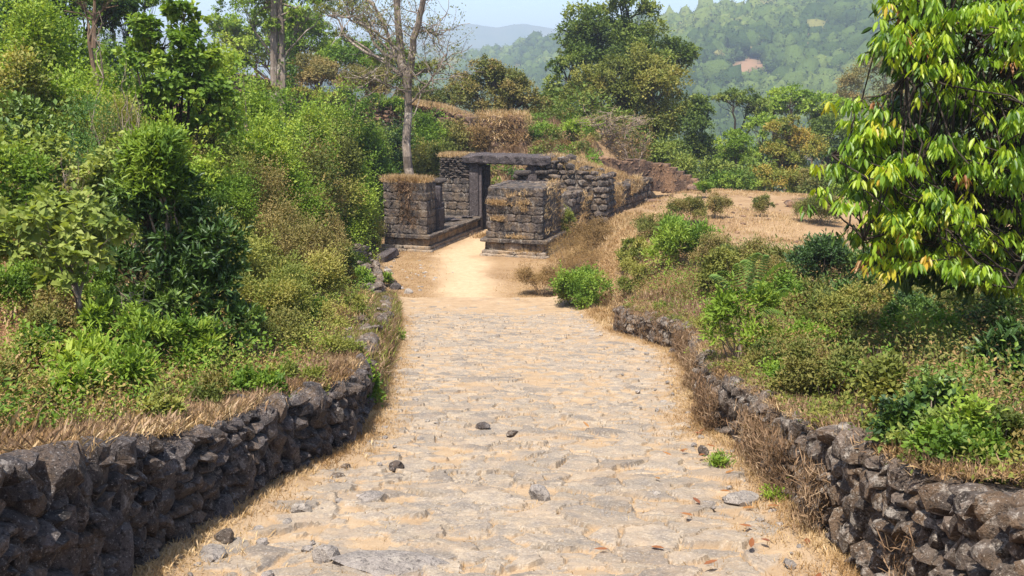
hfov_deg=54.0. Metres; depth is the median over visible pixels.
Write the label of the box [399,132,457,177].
shrub
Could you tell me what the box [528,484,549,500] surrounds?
loose stone
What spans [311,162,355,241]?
shrub
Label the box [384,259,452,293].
gravel
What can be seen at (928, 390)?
shrub
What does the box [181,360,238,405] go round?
shrub
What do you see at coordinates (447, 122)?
tree
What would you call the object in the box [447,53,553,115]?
tree
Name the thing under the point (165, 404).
shrub
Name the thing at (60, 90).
shrub
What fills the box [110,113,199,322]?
sapling
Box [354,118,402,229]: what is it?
shrub
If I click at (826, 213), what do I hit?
shrub
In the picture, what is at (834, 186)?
bush
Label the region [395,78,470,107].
tree
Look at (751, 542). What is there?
fallen leaves
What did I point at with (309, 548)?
gravel
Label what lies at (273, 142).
shrub
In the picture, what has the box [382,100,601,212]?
undergrowth
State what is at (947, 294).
shrub
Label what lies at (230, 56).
shrub
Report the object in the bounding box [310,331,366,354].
shrub
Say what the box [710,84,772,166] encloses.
tree
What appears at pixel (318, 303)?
shrub
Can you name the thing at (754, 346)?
shrub
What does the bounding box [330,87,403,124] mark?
tree
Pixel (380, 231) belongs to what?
shrub
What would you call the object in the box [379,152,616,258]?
ruined gateway
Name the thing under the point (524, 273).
shrub
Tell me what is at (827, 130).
tree
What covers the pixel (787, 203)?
boulder
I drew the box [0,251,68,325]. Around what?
shrub
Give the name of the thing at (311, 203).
shrub
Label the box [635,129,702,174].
bush
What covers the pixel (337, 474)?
loose stone
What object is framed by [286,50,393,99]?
tree
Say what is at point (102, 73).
bare shrub
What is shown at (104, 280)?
shrub
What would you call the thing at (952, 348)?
shrub
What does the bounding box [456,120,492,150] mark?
shrub
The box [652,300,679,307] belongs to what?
shrub
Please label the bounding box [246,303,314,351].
shrub
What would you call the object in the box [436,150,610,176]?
dry grass
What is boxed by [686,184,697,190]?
boulder
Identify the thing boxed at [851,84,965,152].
tree
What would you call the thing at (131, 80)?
shrub
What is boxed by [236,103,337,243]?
shrub
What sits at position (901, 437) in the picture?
shrub
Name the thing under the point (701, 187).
shrub
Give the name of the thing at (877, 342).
shrub
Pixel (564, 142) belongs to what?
shrub
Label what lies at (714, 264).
shrub
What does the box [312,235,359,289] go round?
shrub
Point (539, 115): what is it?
undergrowth
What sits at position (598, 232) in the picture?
shrub
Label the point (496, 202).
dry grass
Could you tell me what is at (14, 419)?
dry grass
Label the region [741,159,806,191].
bush
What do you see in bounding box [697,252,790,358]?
fern leaved plant
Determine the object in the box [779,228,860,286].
shrub
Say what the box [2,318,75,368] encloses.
shrub
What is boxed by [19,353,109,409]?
shrub
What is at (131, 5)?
tree
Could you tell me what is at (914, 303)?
shrub
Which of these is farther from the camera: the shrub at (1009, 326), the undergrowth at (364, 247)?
the undergrowth at (364, 247)
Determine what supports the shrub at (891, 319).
on the ground at (740, 201)
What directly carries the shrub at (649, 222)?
on the ground at (740, 201)
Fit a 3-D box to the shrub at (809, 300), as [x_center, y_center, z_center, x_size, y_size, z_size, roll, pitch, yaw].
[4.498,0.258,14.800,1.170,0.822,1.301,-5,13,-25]
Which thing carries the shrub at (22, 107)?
on the ground at (740, 201)
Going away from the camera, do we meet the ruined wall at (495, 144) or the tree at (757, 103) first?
the ruined wall at (495, 144)
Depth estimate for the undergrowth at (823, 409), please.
6.86 m
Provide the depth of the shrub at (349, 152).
30.50 m
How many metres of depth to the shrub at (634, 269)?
23.11 m
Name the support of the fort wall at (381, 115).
on the ground at (740, 201)
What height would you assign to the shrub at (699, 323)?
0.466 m
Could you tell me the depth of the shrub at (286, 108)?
28.50 m
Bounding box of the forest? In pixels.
[353,0,1023,191]
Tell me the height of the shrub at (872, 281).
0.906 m
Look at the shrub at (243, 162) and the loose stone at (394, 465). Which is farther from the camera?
the shrub at (243, 162)
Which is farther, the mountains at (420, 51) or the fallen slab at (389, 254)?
the mountains at (420, 51)
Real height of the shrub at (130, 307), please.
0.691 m
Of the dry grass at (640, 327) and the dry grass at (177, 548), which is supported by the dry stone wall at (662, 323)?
the dry grass at (640, 327)
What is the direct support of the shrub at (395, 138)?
on the ground at (740, 201)
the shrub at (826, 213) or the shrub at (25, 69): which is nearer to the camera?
the shrub at (25, 69)
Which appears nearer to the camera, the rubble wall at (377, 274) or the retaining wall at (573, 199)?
the rubble wall at (377, 274)
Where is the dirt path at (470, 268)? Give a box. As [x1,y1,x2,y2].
[395,229,567,297]
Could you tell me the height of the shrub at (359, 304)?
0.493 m
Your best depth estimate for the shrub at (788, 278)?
15.89 m
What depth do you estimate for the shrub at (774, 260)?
17.20 m
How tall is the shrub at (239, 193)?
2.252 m
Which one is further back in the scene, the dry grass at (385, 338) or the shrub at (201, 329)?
the dry grass at (385, 338)
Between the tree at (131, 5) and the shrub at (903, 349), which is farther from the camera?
the tree at (131, 5)
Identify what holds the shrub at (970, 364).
on the ground at (740, 201)
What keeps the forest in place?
on the hills
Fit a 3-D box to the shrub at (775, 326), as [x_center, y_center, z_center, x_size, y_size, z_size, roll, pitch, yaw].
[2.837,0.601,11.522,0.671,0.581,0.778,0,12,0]
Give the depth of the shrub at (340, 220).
25.30 m
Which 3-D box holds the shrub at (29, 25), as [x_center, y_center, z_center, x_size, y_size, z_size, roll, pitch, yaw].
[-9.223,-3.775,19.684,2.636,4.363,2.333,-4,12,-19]
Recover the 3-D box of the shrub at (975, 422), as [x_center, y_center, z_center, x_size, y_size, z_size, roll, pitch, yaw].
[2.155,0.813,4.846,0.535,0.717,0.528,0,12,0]
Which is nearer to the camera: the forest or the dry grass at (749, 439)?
the dry grass at (749, 439)
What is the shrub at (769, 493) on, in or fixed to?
on the ground at (740, 201)
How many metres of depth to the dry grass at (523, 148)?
44.01 m
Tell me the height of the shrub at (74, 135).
2.514 m
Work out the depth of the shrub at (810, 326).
11.71 m
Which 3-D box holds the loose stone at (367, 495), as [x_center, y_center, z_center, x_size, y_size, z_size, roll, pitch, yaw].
[-0.972,1.455,6.966,0.213,0.094,0.155,-10,15,-39]
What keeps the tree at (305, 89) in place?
on the ground at (740, 201)
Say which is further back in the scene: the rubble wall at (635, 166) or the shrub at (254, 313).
the rubble wall at (635, 166)
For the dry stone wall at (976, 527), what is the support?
on the ground at (740, 201)
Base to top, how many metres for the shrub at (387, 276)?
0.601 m
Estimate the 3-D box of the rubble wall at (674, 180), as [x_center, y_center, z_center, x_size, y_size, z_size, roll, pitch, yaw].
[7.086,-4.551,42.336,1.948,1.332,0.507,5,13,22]
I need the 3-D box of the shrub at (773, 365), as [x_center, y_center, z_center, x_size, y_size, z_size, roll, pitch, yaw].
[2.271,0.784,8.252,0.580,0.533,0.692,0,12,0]
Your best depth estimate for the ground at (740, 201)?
31.40 m
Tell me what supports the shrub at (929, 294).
on the ground at (740, 201)
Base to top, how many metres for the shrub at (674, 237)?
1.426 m
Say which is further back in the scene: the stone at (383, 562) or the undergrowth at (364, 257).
the undergrowth at (364, 257)
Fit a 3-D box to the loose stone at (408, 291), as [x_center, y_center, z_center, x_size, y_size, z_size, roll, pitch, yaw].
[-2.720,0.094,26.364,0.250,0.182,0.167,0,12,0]
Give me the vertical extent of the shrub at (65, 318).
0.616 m
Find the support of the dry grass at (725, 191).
on the ground at (740, 201)
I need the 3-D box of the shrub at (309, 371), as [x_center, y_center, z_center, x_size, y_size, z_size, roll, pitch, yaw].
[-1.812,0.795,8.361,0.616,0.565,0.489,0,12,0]
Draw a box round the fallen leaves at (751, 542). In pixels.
[583,421,821,575]
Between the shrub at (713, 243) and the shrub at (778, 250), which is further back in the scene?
the shrub at (713, 243)
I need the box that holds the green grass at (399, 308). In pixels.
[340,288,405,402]
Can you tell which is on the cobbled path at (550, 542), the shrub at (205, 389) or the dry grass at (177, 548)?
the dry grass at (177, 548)
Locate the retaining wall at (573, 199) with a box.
[560,177,653,236]
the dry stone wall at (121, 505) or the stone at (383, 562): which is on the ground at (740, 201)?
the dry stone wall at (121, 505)
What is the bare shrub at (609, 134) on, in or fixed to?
on the ground at (740, 201)
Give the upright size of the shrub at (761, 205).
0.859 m
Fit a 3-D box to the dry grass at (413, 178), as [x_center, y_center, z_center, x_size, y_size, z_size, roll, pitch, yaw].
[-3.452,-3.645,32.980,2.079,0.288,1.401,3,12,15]
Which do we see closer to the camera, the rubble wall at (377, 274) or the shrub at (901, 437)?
the shrub at (901, 437)
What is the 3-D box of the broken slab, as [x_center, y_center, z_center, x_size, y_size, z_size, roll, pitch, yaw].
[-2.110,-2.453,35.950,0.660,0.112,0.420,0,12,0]
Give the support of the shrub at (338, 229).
on the ground at (740, 201)
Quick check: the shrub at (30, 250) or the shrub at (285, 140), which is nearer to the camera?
the shrub at (30, 250)
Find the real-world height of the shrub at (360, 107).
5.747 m
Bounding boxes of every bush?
[559,116,605,135]
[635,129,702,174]
[680,151,736,186]
[703,167,763,190]
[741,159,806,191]
[787,163,833,193]
[823,164,868,194]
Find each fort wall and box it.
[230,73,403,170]
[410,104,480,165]
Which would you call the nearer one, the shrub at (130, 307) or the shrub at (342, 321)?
the shrub at (130, 307)
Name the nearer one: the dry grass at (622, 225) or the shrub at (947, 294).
the shrub at (947, 294)
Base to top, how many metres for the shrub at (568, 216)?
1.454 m
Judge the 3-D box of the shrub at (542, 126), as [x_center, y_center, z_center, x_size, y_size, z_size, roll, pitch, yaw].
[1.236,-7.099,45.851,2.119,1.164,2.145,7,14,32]
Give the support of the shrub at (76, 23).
on the ground at (740, 201)
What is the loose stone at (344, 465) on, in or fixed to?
on the cobbled path at (550, 542)
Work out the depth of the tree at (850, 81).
77.91 m
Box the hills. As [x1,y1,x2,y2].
[303,56,767,93]
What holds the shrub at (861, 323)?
on the ground at (740, 201)
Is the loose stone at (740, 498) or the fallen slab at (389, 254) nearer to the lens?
the loose stone at (740, 498)
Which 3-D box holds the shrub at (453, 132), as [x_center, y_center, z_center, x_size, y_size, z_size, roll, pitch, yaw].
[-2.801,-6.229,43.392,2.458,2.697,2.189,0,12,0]
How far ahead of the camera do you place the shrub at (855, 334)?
10.75 m
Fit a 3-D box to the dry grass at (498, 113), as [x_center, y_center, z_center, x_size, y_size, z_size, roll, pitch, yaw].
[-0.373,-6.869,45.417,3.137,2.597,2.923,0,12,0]
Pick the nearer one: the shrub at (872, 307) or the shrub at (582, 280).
the shrub at (872, 307)
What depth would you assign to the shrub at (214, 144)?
16.89 m
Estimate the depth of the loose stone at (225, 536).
5.97 m
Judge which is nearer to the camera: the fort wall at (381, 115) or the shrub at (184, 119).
the shrub at (184, 119)
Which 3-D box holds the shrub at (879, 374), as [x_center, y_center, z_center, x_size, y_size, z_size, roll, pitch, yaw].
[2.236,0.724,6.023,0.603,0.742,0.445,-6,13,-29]
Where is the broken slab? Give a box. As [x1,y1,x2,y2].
[445,218,461,220]
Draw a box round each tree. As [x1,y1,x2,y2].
[0,0,143,45]
[85,0,166,84]
[99,0,240,160]
[204,1,346,84]
[207,0,341,123]
[221,50,267,89]
[255,83,347,116]
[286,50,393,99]
[306,0,497,174]
[313,36,425,97]
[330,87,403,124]
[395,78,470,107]
[402,111,468,134]
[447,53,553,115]
[538,40,599,110]
[549,0,702,116]
[558,39,694,141]
[670,90,726,173]
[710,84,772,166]
[713,127,762,189]
[737,111,781,183]
[759,113,831,192]
[765,82,852,190]
[798,0,1023,306]
[803,113,857,170]
[832,50,923,141]
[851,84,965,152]
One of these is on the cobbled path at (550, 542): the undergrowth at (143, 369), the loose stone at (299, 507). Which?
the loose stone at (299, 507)
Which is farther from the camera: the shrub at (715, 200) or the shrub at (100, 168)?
the shrub at (715, 200)
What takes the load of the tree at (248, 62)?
on the ground at (740, 201)
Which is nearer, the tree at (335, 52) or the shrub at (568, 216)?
the shrub at (568, 216)
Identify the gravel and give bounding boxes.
[173,309,826,575]
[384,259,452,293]
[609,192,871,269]
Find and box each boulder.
[648,199,660,202]
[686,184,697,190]
[783,198,807,206]
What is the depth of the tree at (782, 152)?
53.10 m
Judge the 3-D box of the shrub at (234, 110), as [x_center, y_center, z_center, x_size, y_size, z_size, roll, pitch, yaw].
[-5.894,-2.586,19.071,2.040,4.033,1.893,0,12,0]
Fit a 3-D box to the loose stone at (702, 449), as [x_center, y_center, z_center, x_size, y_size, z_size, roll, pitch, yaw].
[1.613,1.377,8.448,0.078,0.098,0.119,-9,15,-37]
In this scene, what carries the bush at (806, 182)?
on the ground at (740, 201)
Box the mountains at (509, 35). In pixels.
[68,24,561,99]
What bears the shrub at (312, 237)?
on the ground at (740, 201)
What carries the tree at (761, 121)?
on the ground at (740, 201)
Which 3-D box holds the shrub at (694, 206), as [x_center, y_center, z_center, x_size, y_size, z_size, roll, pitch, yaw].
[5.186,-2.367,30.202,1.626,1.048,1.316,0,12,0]
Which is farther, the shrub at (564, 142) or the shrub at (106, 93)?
the shrub at (564, 142)
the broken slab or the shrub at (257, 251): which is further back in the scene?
the broken slab
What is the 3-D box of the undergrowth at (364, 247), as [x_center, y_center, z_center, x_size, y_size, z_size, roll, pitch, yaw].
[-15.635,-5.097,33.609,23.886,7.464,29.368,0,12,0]
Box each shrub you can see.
[0,0,82,85]
[0,6,74,90]
[0,37,94,160]
[0,80,79,192]
[0,113,87,210]
[0,135,63,240]
[0,194,57,269]
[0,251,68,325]
[0,351,55,403]
[2,1,118,85]
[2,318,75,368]
[15,179,121,280]
[17,281,87,338]
[19,63,106,162]
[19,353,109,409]
[33,84,131,223]
[36,315,169,398]
[39,45,145,136]
[49,153,96,274]
[52,263,126,310]
[58,130,142,285]
[64,40,173,120]
[73,10,135,85]
[73,72,201,254]
[73,296,117,342]
[80,54,186,242]
[83,5,149,265]
[86,288,148,352]
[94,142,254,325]
[111,306,189,365]
[116,283,150,327]
[134,374,189,434]
[139,102,238,249]
[148,45,248,220]
[151,103,213,163]
[161,192,271,312]
[162,305,225,378]
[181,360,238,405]
[185,102,244,177]
[195,292,268,366]
[197,126,266,235]
[198,155,271,259]
[202,219,299,302]
[211,108,307,233]
[212,39,263,136]
[214,253,324,320]
[215,364,296,396]
[223,73,284,128]
[227,205,259,237]
[233,63,321,158]
[234,143,320,255]
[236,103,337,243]
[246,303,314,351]
[252,203,347,289]
[254,109,361,220]
[254,161,335,256]
[255,347,330,393]
[256,242,352,306]
[256,276,328,321]
[264,80,341,183]
[276,81,344,208]
[284,156,345,246]
[288,77,356,172]
[302,292,350,333]
[306,74,383,181]
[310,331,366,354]
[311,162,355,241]
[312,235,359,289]
[316,205,353,267]
[322,110,376,240]
[322,190,355,259]
[327,147,381,245]
[333,289,372,317]
[336,166,385,244]
[346,212,387,251]
[353,265,375,288]
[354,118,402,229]
[355,112,394,230]
[366,352,386,406]
[381,110,415,174]
[382,271,393,284]
[395,320,405,339]
[398,106,458,175]
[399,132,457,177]
[439,114,474,152]
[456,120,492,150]
[503,168,523,179]
[511,262,562,294]
[525,120,562,141]
[532,135,572,150]
[542,232,605,272]
[547,260,617,309]
[553,284,593,305]
[560,204,576,243]
[560,214,617,248]
[572,98,659,146]
[605,116,656,160]
[612,250,654,300]
[614,233,649,267]
[630,210,681,237]
[640,209,726,269]
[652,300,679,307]
[659,191,710,224]
[665,291,702,305]
[684,230,739,271]
[691,243,760,298]
[693,180,713,197]
[695,312,725,332]
[703,447,736,468]
[705,188,733,217]
[709,231,789,286]
[734,316,791,351]
[741,254,798,289]
[742,234,839,284]
[743,333,789,368]
[749,193,775,216]
[753,269,812,309]
[755,351,822,394]
[759,477,791,503]
[765,330,869,401]
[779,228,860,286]
[779,274,856,324]
[782,315,839,343]
[784,303,880,342]
[791,187,846,224]
[806,358,895,406]
[812,275,901,315]
[817,327,884,354]
[820,270,887,306]
[839,303,911,332]
[845,243,888,278]
[848,347,916,428]
[855,327,952,364]
[856,340,911,358]
[857,278,945,313]
[860,359,974,452]
[875,299,911,340]
[880,402,963,464]
[884,289,948,326]
[892,306,982,344]
[892,381,1023,481]
[903,333,967,366]
[931,353,999,391]
[934,284,985,332]
[951,292,1023,339]
[962,310,1023,400]
[980,464,1013,483]
[981,396,1023,484]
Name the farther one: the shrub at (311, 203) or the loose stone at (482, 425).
the shrub at (311, 203)
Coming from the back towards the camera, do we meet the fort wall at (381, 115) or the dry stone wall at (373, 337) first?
the fort wall at (381, 115)
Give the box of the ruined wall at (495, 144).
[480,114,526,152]
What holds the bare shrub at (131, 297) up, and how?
on the ground at (740, 201)
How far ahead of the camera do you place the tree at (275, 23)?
43.59 m
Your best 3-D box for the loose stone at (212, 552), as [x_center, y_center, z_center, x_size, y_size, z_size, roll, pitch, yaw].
[-1.711,1.524,5.740,0.158,0.073,0.209,-4,12,-19]
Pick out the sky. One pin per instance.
(491, 13)
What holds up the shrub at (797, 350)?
on the ground at (740, 201)
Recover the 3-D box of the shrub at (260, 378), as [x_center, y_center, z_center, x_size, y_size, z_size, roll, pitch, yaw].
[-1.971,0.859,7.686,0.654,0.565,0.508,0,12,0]
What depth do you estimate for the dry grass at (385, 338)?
14.07 m
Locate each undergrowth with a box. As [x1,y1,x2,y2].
[0,183,385,427]
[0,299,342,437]
[185,112,383,285]
[342,221,382,263]
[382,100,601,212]
[467,102,603,183]
[532,81,1000,195]
[612,239,1023,428]
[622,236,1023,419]
[625,298,1023,487]
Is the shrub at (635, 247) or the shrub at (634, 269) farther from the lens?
the shrub at (635, 247)
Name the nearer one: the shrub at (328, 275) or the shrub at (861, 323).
the shrub at (861, 323)
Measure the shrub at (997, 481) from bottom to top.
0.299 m
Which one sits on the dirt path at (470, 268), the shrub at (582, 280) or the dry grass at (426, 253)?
the dry grass at (426, 253)
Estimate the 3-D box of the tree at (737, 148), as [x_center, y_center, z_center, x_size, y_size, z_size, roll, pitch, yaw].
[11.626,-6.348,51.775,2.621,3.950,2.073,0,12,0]
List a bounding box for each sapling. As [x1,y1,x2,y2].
[0,194,137,336]
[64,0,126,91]
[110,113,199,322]
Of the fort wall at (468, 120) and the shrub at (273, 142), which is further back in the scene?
the fort wall at (468, 120)
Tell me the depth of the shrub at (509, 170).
42.09 m
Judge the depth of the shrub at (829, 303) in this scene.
13.81 m
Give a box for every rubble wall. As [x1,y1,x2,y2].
[352,243,372,269]
[356,259,386,292]
[591,156,664,191]
[661,163,699,193]
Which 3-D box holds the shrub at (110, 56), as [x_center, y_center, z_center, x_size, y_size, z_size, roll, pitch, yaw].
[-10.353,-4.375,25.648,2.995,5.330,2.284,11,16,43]
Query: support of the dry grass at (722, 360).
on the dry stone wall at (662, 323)
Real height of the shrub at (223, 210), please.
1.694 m
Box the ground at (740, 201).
[0,85,1023,486]
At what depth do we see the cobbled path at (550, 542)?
7.59 m
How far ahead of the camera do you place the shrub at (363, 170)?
30.96 m
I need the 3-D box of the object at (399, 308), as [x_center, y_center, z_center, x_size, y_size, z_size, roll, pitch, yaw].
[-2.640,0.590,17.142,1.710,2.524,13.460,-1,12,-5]
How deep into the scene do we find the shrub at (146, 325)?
8.00 m
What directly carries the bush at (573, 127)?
on the ground at (740, 201)
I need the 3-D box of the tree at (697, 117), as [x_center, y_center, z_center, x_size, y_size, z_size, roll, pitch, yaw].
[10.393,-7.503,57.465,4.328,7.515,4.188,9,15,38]
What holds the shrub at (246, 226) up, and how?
on the ground at (740, 201)
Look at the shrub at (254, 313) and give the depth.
9.10 m
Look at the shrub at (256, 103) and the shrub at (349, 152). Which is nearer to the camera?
the shrub at (256, 103)
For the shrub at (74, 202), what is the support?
on the ground at (740, 201)
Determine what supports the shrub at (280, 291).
on the ground at (740, 201)
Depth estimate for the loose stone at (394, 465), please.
7.87 m
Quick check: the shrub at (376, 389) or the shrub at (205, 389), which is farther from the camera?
the shrub at (376, 389)
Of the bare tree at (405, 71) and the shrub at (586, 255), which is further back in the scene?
the bare tree at (405, 71)
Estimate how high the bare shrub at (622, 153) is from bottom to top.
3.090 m
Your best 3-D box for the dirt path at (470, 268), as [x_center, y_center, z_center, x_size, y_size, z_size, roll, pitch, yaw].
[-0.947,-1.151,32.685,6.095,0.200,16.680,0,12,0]
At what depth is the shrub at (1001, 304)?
11.63 m
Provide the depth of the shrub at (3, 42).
21.84 m
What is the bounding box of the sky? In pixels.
[19,0,746,41]
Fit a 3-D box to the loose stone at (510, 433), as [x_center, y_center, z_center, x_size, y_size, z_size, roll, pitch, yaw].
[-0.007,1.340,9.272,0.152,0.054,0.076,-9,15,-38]
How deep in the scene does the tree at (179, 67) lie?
16.44 m
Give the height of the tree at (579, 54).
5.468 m
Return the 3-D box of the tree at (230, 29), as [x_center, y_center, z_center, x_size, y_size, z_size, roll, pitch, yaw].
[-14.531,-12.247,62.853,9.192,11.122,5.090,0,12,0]
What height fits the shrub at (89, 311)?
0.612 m
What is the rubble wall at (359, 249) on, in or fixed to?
on the ground at (740, 201)
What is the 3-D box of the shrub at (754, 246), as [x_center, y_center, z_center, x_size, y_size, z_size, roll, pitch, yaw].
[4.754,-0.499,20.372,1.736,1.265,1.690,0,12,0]
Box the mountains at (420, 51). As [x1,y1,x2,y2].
[267,44,480,74]
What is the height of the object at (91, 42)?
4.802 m
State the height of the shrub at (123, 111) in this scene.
3.013 m
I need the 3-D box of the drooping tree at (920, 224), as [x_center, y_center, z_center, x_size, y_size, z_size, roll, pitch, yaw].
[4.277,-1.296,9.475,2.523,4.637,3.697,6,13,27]
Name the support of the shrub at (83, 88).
on the ground at (740, 201)
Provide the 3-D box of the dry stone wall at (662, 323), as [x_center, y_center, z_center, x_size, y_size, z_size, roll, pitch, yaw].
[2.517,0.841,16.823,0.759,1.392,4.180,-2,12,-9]
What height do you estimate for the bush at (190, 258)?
2.486 m
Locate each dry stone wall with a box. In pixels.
[0,353,376,575]
[342,295,393,362]
[613,305,689,351]
[683,330,1023,575]
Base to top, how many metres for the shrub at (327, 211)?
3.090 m
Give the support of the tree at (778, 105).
on the ground at (740, 201)
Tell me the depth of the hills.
449.50 m
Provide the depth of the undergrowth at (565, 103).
46.81 m
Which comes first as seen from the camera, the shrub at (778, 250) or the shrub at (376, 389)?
the shrub at (376, 389)
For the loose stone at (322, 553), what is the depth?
5.68 m
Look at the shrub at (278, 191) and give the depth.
17.26 m
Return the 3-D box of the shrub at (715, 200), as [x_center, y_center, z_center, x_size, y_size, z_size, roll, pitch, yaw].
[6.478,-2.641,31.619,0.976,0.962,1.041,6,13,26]
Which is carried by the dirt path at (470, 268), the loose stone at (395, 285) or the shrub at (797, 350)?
the loose stone at (395, 285)
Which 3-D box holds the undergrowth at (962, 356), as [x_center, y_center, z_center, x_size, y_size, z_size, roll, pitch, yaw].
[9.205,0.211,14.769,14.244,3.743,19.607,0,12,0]
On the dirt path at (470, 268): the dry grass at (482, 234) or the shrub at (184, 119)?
the dry grass at (482, 234)
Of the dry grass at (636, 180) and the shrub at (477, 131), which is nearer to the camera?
the dry grass at (636, 180)
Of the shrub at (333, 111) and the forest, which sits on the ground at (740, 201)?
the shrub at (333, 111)
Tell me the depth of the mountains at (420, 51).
1448.63 m
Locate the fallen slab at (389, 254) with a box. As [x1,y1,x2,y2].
[376,248,398,262]
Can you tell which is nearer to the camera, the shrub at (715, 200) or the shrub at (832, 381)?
the shrub at (832, 381)
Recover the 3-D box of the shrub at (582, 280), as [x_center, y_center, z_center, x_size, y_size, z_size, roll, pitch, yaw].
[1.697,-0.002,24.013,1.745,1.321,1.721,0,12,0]
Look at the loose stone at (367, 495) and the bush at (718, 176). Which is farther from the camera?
the bush at (718, 176)
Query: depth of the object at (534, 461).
7.27 m
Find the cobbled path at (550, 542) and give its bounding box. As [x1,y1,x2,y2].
[133,296,860,575]
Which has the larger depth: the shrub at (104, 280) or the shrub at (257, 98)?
the shrub at (257, 98)
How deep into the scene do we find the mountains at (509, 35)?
2191.96 m
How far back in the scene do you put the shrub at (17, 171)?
11.50 m
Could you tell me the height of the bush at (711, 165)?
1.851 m
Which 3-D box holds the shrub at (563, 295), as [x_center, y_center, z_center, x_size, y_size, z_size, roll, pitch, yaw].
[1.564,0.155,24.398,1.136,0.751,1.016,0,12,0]
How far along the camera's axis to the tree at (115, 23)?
29.01 m
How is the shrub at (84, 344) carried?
on the ground at (740, 201)
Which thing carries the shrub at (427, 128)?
on the ground at (740, 201)
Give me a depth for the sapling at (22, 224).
8.04 m
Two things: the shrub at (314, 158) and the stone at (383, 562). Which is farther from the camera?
the shrub at (314, 158)
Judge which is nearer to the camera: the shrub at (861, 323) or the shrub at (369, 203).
the shrub at (861, 323)
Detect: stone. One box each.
[198,543,226,562]
[214,528,233,543]
[290,503,311,512]
[312,544,339,564]
[330,550,448,575]
[331,472,344,477]
[341,463,350,468]
[357,490,383,500]
[389,460,403,471]
[390,282,400,289]
[404,288,412,293]
[475,422,489,429]
[506,430,517,436]
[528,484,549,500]
[698,445,708,456]
[723,490,759,506]
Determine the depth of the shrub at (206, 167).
14.83 m
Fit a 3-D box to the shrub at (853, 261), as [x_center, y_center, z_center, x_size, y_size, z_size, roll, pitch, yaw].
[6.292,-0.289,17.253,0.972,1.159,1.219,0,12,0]
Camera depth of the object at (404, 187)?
32.60 m
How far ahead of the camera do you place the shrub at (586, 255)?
28.43 m
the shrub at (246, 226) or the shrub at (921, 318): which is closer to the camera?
the shrub at (921, 318)
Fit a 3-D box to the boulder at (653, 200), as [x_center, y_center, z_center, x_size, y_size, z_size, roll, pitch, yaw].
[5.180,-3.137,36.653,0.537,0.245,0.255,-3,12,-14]
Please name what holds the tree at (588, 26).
on the ground at (740, 201)
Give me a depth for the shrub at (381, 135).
36.31 m
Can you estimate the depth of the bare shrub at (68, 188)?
10.99 m
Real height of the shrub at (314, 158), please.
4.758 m
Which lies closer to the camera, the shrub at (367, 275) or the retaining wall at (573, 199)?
the shrub at (367, 275)
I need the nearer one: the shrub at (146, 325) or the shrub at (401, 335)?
the shrub at (146, 325)
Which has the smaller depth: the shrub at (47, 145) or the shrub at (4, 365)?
the shrub at (4, 365)
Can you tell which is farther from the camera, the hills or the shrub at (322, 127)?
the hills
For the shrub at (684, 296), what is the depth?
18.46 m
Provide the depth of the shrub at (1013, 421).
4.83 m
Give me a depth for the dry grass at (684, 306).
16.75 m
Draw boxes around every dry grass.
[0,182,383,438]
[0,339,380,457]
[132,298,862,575]
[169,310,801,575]
[345,289,404,400]
[374,172,436,182]
[383,243,572,300]
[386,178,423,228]
[390,97,482,120]
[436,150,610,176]
[437,115,568,184]
[469,135,629,238]
[472,107,534,150]
[485,178,565,254]
[547,208,744,325]
[568,173,644,236]
[592,173,872,292]
[599,251,1023,448]
[609,305,683,352]
[612,295,1023,487]
[670,326,931,575]
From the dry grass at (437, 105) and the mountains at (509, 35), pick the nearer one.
the dry grass at (437, 105)

